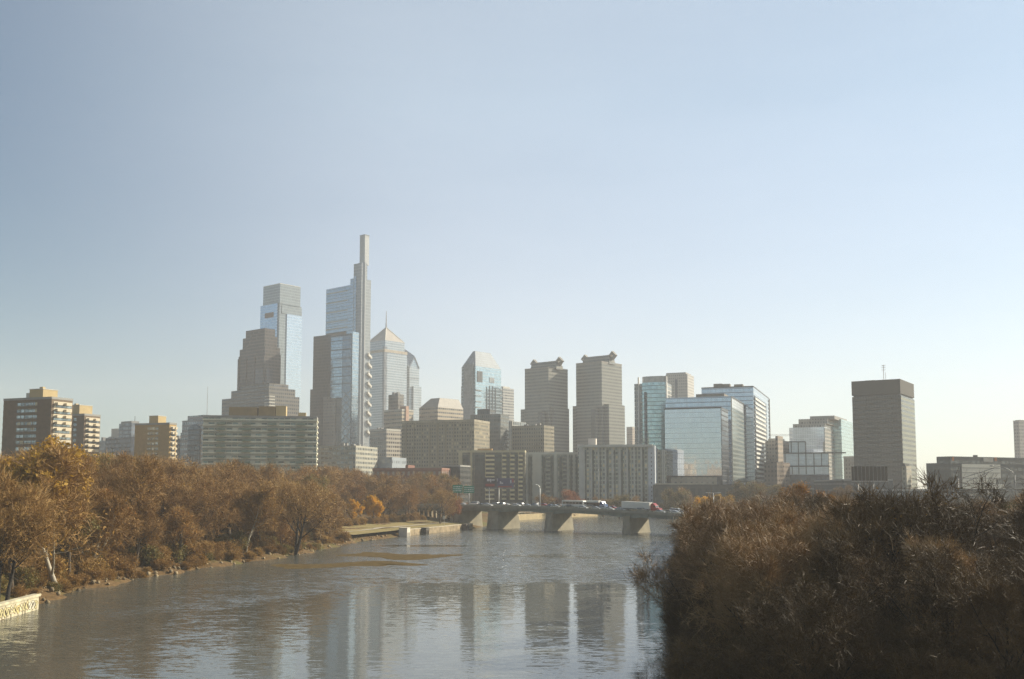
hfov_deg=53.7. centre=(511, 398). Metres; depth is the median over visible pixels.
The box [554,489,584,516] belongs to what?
tree
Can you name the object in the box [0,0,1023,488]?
sky
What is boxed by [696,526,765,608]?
tree
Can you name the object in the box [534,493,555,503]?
tree
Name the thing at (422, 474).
tree
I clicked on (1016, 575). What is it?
tree
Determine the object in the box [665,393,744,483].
office slab
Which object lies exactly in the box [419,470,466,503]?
tree
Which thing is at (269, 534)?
shrub
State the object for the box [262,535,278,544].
shrub
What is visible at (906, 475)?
annex building
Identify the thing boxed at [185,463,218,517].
tree
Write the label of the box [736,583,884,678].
tree
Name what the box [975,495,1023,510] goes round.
tree
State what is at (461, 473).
office block
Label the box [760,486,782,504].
tree
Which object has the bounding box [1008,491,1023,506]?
tree
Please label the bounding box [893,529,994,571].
tree
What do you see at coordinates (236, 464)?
tree
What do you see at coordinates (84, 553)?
shrub
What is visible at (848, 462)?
office block
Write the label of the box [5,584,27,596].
shrub
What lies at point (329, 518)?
tree
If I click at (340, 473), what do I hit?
tree
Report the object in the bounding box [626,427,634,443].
office block
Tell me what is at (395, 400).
office block
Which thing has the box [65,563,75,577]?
shrub
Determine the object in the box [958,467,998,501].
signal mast
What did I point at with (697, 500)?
tree
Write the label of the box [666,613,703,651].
shrub
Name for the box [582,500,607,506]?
flatbed truck
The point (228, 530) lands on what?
tree
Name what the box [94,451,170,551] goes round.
tree
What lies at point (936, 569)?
tree
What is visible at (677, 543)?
tree
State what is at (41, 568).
shrub
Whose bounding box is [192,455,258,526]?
tree
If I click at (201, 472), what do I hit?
tree
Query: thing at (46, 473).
tree
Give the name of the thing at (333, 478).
tree
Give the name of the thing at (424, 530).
outfall
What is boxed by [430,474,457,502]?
tree
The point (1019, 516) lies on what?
tree
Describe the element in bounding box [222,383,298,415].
office block
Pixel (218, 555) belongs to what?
shrub
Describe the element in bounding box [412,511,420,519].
shrub
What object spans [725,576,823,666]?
tree
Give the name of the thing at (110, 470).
tree
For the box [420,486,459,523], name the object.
tree
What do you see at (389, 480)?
tree
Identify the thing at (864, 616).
tree
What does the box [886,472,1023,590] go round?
tree
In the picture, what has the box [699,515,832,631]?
tree
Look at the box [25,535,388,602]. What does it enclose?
rubble
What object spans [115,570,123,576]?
shrub
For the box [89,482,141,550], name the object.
tree
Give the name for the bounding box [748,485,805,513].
tree
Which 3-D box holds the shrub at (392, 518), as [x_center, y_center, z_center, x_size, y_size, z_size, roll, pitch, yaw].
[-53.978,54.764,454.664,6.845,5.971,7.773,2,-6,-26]
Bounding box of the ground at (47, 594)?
[0,510,979,674]
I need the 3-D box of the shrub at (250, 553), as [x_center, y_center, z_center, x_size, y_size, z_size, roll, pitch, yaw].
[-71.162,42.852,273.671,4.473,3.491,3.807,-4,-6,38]
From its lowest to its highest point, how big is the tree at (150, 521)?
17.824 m
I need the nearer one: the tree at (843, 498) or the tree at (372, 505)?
the tree at (843, 498)
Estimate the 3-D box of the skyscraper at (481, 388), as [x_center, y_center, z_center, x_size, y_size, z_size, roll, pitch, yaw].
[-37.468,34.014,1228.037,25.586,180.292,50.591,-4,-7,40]
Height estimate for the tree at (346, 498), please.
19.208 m
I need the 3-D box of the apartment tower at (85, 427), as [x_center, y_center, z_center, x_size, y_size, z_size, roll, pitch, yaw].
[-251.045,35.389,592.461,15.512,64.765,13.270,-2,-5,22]
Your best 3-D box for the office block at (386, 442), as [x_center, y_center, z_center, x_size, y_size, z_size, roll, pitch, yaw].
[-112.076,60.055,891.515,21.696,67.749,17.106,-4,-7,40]
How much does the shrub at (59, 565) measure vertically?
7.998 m
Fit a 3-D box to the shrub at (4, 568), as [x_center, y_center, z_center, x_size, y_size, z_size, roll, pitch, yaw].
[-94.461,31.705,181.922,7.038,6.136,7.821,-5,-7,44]
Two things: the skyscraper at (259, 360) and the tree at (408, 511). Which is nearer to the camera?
the tree at (408, 511)
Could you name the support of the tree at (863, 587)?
on the ground at (47, 594)
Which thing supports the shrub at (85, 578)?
on the ground at (47, 594)
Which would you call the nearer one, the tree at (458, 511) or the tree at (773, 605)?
the tree at (773, 605)
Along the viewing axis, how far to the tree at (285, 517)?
287.01 m
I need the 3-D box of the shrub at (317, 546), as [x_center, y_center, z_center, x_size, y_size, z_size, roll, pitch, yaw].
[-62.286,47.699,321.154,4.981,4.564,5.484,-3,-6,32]
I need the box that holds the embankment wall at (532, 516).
[518,512,602,519]
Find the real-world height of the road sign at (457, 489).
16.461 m
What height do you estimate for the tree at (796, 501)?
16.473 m
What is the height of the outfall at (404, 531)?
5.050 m
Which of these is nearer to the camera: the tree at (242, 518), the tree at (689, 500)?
the tree at (242, 518)
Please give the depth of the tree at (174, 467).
293.45 m
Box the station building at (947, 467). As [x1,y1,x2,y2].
[926,455,1023,504]
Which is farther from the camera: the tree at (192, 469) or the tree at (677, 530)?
the tree at (192, 469)
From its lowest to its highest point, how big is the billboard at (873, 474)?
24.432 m
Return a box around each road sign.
[452,485,462,497]
[463,486,473,503]
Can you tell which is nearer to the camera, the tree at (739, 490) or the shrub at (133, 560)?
the shrub at (133, 560)
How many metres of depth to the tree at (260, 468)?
389.30 m
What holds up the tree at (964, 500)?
on the ground at (47, 594)
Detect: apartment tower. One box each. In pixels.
[1,387,72,459]
[71,404,100,456]
[134,415,177,464]
[180,415,202,467]
[634,376,671,449]
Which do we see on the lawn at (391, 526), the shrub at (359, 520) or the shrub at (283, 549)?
the shrub at (359, 520)
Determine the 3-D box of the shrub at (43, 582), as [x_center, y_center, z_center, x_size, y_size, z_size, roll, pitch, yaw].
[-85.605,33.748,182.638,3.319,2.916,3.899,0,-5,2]
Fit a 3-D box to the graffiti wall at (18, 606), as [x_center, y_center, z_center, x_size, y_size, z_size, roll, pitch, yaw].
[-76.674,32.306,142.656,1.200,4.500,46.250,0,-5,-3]
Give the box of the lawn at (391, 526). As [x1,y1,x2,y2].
[342,520,465,534]
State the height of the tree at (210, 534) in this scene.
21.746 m
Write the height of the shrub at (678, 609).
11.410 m
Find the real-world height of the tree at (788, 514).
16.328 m
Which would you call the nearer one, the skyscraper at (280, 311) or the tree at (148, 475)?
the tree at (148, 475)
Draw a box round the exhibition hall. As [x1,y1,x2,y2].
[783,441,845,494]
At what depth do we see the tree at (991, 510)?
127.95 m
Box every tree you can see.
[0,432,87,554]
[0,457,66,560]
[0,491,73,600]
[1,434,100,556]
[1,435,118,590]
[1,469,63,589]
[8,440,35,459]
[10,443,40,461]
[48,494,100,574]
[49,496,99,551]
[50,476,116,551]
[61,455,97,546]
[62,458,102,546]
[64,484,149,560]
[74,446,106,482]
[80,448,99,473]
[81,468,129,496]
[87,456,99,470]
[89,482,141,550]
[93,454,137,491]
[94,449,140,480]
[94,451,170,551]
[102,448,146,540]
[117,494,172,567]
[122,459,203,538]
[138,453,185,484]
[139,454,205,484]
[139,482,200,537]
[146,454,188,474]
[147,472,195,540]
[153,471,190,534]
[154,502,207,563]
[159,476,216,524]
[173,505,203,538]
[178,468,257,539]
[180,472,220,538]
[183,483,246,540]
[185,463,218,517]
[185,469,219,522]
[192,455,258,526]
[199,464,250,535]
[211,461,243,474]
[212,481,249,534]
[221,455,260,478]
[223,459,255,472]
[226,488,278,534]
[229,476,287,551]
[233,459,283,485]
[236,465,261,532]
[238,492,293,540]
[251,471,276,488]
[254,469,338,554]
[257,463,287,483]
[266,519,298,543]
[274,502,296,528]
[281,464,323,479]
[282,462,317,481]
[291,472,331,492]
[291,514,311,531]
[297,477,328,521]
[306,491,361,534]
[308,494,339,538]
[311,463,338,477]
[316,463,353,488]
[321,470,343,496]
[322,464,365,511]
[325,488,348,512]
[327,512,346,533]
[329,465,352,485]
[333,482,354,511]
[340,464,366,485]
[340,479,367,508]
[343,481,368,516]
[346,499,365,520]
[351,468,377,477]
[361,472,392,494]
[361,494,384,522]
[364,485,405,514]
[366,486,392,517]
[372,473,402,514]
[393,483,420,514]
[394,469,418,485]
[395,480,408,512]
[395,491,420,513]
[404,480,421,511]
[405,471,424,511]
[411,471,432,503]
[416,473,445,497]
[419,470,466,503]
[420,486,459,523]
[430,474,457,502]
[436,474,458,503]
[445,499,461,521]
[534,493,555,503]
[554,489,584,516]
[593,496,609,516]
[605,494,629,517]
[623,498,759,612]
[628,495,638,501]
[658,487,691,509]
[659,491,799,601]
[665,504,698,544]
[668,518,693,572]
[673,524,831,667]
[676,487,695,510]
[677,507,703,529]
[683,498,744,553]
[687,505,770,529]
[691,495,706,507]
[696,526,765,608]
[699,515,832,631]
[701,541,723,600]
[705,493,734,504]
[712,510,820,599]
[718,498,737,507]
[724,564,890,678]
[725,479,766,504]
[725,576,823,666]
[731,496,769,517]
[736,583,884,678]
[748,483,771,503]
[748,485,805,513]
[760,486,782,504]
[761,484,784,499]
[761,495,830,542]
[765,487,836,516]
[765,495,880,528]
[773,480,838,503]
[774,492,833,517]
[776,503,887,584]
[792,503,810,526]
[806,513,910,626]
[810,463,981,601]
[818,551,910,619]
[819,497,871,531]
[821,601,908,673]
[824,592,901,663]
[827,489,861,505]
[831,484,854,497]
[838,537,1023,662]
[873,558,906,595]
[880,532,993,587]
[884,529,986,659]
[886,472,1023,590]
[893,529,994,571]
[916,483,993,543]
[929,556,1023,678]
[930,497,1008,521]
[951,473,1023,563]
[959,496,986,507]
[967,503,1023,521]
[968,500,1022,549]
[973,540,1023,633]
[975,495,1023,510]
[989,553,1023,638]
[992,518,1023,557]
[995,497,1016,512]
[1000,534,1023,621]
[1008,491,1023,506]
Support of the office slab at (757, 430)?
on the ground at (47, 594)
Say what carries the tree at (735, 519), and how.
on the ground at (47, 594)
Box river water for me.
[0,515,679,678]
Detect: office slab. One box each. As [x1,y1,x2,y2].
[664,407,728,483]
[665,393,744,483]
[701,384,770,483]
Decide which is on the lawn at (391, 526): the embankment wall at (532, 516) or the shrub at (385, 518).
the shrub at (385, 518)
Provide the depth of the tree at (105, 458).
285.88 m
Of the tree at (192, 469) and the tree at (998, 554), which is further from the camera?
the tree at (192, 469)
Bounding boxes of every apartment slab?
[201,406,318,472]
[402,419,489,467]
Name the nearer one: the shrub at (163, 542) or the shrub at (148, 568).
the shrub at (148, 568)
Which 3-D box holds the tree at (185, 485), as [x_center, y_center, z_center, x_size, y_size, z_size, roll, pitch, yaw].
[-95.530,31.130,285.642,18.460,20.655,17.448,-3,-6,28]
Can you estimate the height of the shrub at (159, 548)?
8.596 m
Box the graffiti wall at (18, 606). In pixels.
[0,594,40,619]
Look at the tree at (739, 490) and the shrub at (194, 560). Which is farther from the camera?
the tree at (739, 490)
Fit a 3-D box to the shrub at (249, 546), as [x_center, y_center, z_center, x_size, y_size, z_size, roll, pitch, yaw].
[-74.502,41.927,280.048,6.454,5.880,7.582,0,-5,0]
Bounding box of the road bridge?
[341,504,682,533]
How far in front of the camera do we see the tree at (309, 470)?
479.39 m
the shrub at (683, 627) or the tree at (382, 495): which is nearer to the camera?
the shrub at (683, 627)
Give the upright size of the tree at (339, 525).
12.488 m
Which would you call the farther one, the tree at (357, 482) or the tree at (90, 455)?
the tree at (357, 482)
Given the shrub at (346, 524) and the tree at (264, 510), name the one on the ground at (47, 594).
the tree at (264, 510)
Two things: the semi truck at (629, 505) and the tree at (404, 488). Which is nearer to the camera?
the semi truck at (629, 505)
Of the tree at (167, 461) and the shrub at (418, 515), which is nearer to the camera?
the tree at (167, 461)
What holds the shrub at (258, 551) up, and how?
on the ground at (47, 594)
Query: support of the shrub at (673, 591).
on the ground at (47, 594)
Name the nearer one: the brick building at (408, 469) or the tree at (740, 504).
the tree at (740, 504)
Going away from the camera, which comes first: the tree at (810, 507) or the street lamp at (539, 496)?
the tree at (810, 507)
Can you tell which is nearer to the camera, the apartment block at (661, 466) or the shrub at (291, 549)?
the shrub at (291, 549)
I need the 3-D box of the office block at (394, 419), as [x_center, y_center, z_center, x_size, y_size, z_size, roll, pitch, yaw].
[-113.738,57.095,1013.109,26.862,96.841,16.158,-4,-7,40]
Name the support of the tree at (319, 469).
on the ground at (47, 594)
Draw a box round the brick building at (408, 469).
[372,465,450,503]
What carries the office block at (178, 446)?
on the ground at (47, 594)
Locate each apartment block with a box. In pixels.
[317,443,377,497]
[458,449,525,503]
[526,452,577,503]
[577,438,657,505]
[657,450,666,482]
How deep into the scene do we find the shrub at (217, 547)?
261.75 m
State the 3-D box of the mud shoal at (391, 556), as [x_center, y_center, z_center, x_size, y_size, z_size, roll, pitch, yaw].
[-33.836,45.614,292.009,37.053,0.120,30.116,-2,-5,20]
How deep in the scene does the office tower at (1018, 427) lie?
1052.63 m
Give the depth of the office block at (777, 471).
803.24 m
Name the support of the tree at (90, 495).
on the ground at (47, 594)
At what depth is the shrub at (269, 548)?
282.16 m
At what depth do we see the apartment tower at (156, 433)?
604.53 m
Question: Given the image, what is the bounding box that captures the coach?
[562,500,586,506]
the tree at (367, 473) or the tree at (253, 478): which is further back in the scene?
the tree at (367, 473)
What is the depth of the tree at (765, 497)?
628.94 m
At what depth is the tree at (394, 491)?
465.52 m
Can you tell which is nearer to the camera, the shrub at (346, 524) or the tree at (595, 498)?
the shrub at (346, 524)
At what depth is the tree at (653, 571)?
141.06 m
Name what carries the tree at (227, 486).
on the ground at (47, 594)
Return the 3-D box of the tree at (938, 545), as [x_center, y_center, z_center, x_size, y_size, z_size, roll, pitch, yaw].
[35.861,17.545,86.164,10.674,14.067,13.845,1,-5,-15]
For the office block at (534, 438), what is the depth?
908.23 m
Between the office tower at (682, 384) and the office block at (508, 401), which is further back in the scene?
the office block at (508, 401)
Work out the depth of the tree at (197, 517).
255.24 m
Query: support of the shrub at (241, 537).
on the ground at (47, 594)
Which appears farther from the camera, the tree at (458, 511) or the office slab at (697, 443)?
the office slab at (697, 443)
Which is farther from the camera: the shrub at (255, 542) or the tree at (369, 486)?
the tree at (369, 486)
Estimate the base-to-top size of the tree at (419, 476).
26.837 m
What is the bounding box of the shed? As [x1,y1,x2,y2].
[814,479,892,501]
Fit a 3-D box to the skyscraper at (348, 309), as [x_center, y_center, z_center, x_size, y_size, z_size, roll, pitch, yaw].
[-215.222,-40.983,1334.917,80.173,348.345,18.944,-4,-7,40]
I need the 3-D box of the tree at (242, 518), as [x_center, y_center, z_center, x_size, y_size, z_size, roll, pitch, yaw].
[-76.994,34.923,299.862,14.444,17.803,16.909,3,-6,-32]
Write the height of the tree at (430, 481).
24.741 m
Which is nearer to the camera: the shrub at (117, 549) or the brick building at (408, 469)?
the shrub at (117, 549)
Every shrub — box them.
[1,559,8,578]
[1,574,8,593]
[4,549,64,559]
[4,567,41,588]
[5,550,49,586]
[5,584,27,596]
[27,588,40,594]
[28,552,70,581]
[32,578,47,588]
[46,580,63,592]
[49,577,75,592]
[55,549,66,563]
[57,573,83,589]
[63,548,107,570]
[64,549,110,574]
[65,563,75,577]
[65,572,91,587]
[80,567,103,579]
[86,543,124,569]
[92,565,108,580]
[101,542,129,553]
[104,567,117,580]
[105,553,135,578]
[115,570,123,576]
[116,549,142,567]
[122,568,137,578]
[128,543,164,565]
[130,539,166,560]
[133,537,176,549]
[136,570,147,577]
[142,566,152,573]
[150,558,171,570]
[161,545,173,561]
[165,539,190,562]
[181,560,193,569]
[182,541,208,560]
[186,554,204,567]
[190,539,214,555]
[199,553,208,565]
[200,540,222,551]
[203,552,213,560]
[208,536,222,542]
[213,551,223,560]
[217,538,246,557]
[218,541,226,551]
[220,549,239,561]
[221,529,250,551]
[243,540,252,551]
[245,550,257,559]
[247,530,266,539]
[250,536,260,547]
[253,547,264,556]
[261,530,283,543]
[261,545,273,552]
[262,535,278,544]
[270,544,282,552]
[279,547,287,555]
[280,544,290,553]
[287,529,311,548]
[288,545,293,552]
[298,530,311,540]
[304,526,323,540]
[306,543,312,549]
[311,542,321,549]
[320,535,331,543]
[325,527,342,538]
[338,530,351,540]
[342,516,353,525]
[353,515,368,524]
[366,518,374,523]
[375,517,383,522]
[377,514,389,522]
[386,515,398,521]
[397,514,408,521]
[404,512,416,520]
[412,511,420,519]
[648,580,714,652]
[654,629,742,678]
[656,575,701,622]
[660,544,677,573]
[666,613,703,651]
[676,605,734,653]
[679,601,717,648]
[788,646,892,678]
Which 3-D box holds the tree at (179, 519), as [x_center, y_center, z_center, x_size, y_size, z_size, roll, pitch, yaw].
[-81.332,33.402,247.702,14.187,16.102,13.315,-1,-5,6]
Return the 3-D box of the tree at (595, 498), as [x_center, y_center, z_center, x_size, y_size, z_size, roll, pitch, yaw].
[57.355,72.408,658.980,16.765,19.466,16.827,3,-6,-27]
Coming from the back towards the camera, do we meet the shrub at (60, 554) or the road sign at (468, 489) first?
the road sign at (468, 489)
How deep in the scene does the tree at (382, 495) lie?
446.65 m
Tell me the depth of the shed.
601.51 m
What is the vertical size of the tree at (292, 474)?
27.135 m
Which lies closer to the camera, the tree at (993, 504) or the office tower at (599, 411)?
the tree at (993, 504)
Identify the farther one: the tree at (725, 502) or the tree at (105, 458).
the tree at (725, 502)
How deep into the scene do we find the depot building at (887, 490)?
560.03 m
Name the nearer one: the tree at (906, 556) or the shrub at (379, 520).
the tree at (906, 556)
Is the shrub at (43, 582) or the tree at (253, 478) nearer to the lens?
the shrub at (43, 582)
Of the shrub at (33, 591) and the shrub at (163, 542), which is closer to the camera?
the shrub at (33, 591)
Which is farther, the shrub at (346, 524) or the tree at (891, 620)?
the shrub at (346, 524)
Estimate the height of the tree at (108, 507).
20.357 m
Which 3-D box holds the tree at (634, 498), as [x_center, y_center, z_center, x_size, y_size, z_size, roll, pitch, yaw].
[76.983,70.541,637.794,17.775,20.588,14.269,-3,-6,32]
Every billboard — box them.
[484,477,495,502]
[497,478,513,501]
[851,467,887,494]
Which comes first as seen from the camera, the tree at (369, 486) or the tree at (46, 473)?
the tree at (46, 473)
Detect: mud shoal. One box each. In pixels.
[271,561,426,568]
[335,552,461,559]
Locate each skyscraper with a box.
[237,328,280,390]
[260,283,301,412]
[310,331,358,445]
[326,234,371,446]
[369,311,407,446]
[404,349,420,420]
[461,351,502,418]
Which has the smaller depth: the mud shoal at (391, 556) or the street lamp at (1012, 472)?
the mud shoal at (391, 556)
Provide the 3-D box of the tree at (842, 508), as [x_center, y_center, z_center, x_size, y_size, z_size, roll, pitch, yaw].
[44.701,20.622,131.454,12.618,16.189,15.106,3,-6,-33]
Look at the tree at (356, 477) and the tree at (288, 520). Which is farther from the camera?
the tree at (356, 477)
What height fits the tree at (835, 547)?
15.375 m
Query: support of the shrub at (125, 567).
on the ground at (47, 594)
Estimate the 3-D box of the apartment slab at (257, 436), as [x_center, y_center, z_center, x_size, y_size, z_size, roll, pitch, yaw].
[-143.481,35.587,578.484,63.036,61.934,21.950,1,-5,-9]
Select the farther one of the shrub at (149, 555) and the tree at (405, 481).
the tree at (405, 481)
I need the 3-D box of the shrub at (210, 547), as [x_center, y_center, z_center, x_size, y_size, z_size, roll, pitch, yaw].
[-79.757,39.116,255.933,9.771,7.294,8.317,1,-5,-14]
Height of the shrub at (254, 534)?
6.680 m
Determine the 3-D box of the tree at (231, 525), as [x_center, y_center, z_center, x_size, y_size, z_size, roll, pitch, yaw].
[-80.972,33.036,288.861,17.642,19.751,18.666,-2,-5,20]
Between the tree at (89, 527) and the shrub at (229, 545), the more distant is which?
the shrub at (229, 545)
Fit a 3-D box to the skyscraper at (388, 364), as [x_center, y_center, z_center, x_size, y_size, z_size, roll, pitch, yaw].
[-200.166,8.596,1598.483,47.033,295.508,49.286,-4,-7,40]
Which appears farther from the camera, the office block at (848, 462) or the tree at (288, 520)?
the office block at (848, 462)
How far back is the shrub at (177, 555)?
244.78 m
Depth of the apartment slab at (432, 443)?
811.59 m
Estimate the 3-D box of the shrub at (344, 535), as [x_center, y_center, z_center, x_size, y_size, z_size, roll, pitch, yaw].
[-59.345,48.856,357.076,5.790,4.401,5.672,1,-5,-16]
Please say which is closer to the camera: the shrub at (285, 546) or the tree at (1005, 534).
the tree at (1005, 534)
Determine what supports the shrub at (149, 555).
on the ground at (47, 594)
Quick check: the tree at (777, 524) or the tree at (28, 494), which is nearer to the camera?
the tree at (777, 524)
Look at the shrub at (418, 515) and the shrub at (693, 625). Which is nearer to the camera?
the shrub at (693, 625)
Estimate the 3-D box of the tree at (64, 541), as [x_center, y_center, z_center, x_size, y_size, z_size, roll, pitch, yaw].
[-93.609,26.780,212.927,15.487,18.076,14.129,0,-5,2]
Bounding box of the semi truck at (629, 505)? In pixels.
[621,501,661,511]
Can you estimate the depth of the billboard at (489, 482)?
582.78 m
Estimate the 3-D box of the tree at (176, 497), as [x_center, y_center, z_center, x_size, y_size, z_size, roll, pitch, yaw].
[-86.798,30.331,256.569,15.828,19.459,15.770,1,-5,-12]
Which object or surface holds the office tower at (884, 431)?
on the ground at (47, 594)
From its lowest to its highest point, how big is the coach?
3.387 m
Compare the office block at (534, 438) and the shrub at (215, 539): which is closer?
the shrub at (215, 539)
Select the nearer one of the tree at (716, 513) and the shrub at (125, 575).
the tree at (716, 513)
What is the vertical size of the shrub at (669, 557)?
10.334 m
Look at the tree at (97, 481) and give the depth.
231.87 m
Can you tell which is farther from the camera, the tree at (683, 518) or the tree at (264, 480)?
the tree at (264, 480)
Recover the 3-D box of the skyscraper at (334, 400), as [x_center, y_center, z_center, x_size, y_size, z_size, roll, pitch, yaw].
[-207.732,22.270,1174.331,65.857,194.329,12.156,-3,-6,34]
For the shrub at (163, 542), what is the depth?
243.85 m
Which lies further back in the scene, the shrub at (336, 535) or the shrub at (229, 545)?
the shrub at (336, 535)
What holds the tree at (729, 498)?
on the ground at (47, 594)
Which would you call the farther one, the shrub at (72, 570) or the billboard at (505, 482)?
the billboard at (505, 482)
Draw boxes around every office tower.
[521,357,568,451]
[573,351,624,451]
[666,372,693,397]
[851,365,916,488]
[1013,420,1023,457]
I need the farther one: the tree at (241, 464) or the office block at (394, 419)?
the office block at (394, 419)
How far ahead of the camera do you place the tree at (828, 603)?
71.80 m
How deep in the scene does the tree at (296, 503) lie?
294.11 m
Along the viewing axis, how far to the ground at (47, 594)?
278.38 m
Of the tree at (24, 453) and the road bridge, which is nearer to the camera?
the tree at (24, 453)
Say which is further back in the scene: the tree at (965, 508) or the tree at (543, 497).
the tree at (543, 497)
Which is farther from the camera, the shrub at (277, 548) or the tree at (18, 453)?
the shrub at (277, 548)
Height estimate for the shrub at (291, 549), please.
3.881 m
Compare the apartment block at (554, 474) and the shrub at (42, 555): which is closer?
the shrub at (42, 555)
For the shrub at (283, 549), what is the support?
on the ground at (47, 594)
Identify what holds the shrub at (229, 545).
on the ground at (47, 594)
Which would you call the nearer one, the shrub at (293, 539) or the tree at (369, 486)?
the shrub at (293, 539)
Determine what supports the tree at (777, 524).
on the ground at (47, 594)
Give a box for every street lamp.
[534,484,540,505]
[598,468,598,506]
[990,465,1015,497]
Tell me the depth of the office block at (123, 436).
909.05 m
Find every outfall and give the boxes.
[399,527,410,536]
[420,527,428,533]
[462,524,468,529]
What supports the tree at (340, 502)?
on the ground at (47, 594)
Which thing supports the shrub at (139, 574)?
on the ground at (47, 594)
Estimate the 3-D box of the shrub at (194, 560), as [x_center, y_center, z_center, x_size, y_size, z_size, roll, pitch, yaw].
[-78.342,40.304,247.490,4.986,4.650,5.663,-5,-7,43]
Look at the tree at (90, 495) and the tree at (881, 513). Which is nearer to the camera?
the tree at (881, 513)
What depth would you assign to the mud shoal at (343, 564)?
259.56 m
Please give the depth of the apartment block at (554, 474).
743.48 m
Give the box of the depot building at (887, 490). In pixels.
[806,488,953,507]
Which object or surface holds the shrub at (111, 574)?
on the ground at (47, 594)
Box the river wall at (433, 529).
[410,523,472,535]
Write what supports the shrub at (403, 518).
on the lawn at (391, 526)
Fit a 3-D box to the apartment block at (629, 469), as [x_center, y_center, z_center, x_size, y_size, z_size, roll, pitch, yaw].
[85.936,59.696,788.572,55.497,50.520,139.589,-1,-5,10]
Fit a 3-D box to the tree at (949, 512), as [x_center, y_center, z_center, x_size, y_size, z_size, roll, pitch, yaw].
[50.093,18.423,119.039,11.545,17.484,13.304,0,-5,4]
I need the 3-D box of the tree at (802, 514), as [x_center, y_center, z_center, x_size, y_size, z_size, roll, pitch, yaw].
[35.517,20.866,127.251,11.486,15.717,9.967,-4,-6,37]
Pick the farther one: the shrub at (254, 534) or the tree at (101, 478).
the shrub at (254, 534)
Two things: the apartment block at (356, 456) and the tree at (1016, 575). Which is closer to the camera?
the tree at (1016, 575)
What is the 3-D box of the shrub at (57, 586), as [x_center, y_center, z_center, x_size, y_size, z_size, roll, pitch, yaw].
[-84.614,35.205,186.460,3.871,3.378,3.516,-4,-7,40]
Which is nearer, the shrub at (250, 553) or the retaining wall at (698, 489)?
the shrub at (250, 553)
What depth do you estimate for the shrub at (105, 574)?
206.63 m
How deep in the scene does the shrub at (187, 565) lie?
241.05 m
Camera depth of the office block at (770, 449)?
1005.49 m
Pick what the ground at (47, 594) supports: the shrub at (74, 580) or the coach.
the shrub at (74, 580)
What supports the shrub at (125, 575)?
on the ground at (47, 594)
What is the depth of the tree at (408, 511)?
482.90 m
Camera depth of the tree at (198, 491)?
274.12 m
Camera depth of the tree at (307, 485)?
352.87 m
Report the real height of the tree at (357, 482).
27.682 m
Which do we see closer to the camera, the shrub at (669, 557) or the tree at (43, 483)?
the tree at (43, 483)
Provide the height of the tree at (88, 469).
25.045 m
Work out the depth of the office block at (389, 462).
740.68 m
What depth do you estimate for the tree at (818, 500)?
147.96 m
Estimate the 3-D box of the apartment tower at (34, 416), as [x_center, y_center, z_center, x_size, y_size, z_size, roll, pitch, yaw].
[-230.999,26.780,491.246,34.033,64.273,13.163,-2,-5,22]
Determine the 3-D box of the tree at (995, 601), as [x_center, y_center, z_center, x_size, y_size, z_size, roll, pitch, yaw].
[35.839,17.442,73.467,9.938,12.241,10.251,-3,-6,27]
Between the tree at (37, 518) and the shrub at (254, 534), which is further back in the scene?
the shrub at (254, 534)
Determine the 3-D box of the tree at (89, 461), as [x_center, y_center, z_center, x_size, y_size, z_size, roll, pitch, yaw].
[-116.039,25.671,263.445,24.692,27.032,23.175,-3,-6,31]
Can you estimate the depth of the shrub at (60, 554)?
208.41 m
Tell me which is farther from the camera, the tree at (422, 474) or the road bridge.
the tree at (422, 474)
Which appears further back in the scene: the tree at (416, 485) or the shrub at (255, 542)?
the tree at (416, 485)
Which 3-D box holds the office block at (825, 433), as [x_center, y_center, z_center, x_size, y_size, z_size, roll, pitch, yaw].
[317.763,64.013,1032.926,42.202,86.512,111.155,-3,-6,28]
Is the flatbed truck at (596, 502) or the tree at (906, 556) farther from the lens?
the flatbed truck at (596, 502)
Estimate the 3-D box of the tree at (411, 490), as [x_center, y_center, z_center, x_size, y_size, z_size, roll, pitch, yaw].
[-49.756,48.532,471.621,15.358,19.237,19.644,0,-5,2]
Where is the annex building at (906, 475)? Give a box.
[901,463,911,488]
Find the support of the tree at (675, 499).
on the ground at (47, 594)
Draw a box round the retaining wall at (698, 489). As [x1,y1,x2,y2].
[653,483,786,509]
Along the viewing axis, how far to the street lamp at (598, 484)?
464.87 m
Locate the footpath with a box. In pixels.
[347,522,448,531]
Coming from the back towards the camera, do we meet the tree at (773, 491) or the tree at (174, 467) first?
the tree at (773, 491)
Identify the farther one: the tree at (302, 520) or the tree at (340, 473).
the tree at (340, 473)
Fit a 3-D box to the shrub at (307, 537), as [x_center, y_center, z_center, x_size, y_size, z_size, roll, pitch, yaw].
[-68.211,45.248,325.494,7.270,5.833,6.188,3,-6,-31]
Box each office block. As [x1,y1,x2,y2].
[99,437,110,453]
[105,421,138,456]
[176,436,179,462]
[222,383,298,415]
[370,427,400,457]
[377,457,405,467]
[384,406,413,457]
[388,392,403,409]
[419,398,462,420]
[441,465,470,502]
[470,409,508,449]
[501,386,513,420]
[509,421,525,449]
[512,423,553,451]
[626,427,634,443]
[764,436,789,492]
[765,438,788,461]
[789,416,853,479]
[843,456,853,478]
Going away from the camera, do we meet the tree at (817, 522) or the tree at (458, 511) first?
the tree at (817, 522)
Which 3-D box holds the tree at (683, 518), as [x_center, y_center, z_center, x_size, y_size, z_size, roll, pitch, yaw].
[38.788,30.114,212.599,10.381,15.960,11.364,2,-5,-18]
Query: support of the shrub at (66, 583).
on the ground at (47, 594)
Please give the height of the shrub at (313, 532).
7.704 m
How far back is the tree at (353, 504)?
429.29 m
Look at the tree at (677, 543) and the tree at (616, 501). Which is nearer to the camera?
the tree at (677, 543)
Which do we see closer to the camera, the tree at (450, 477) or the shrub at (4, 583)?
the shrub at (4, 583)

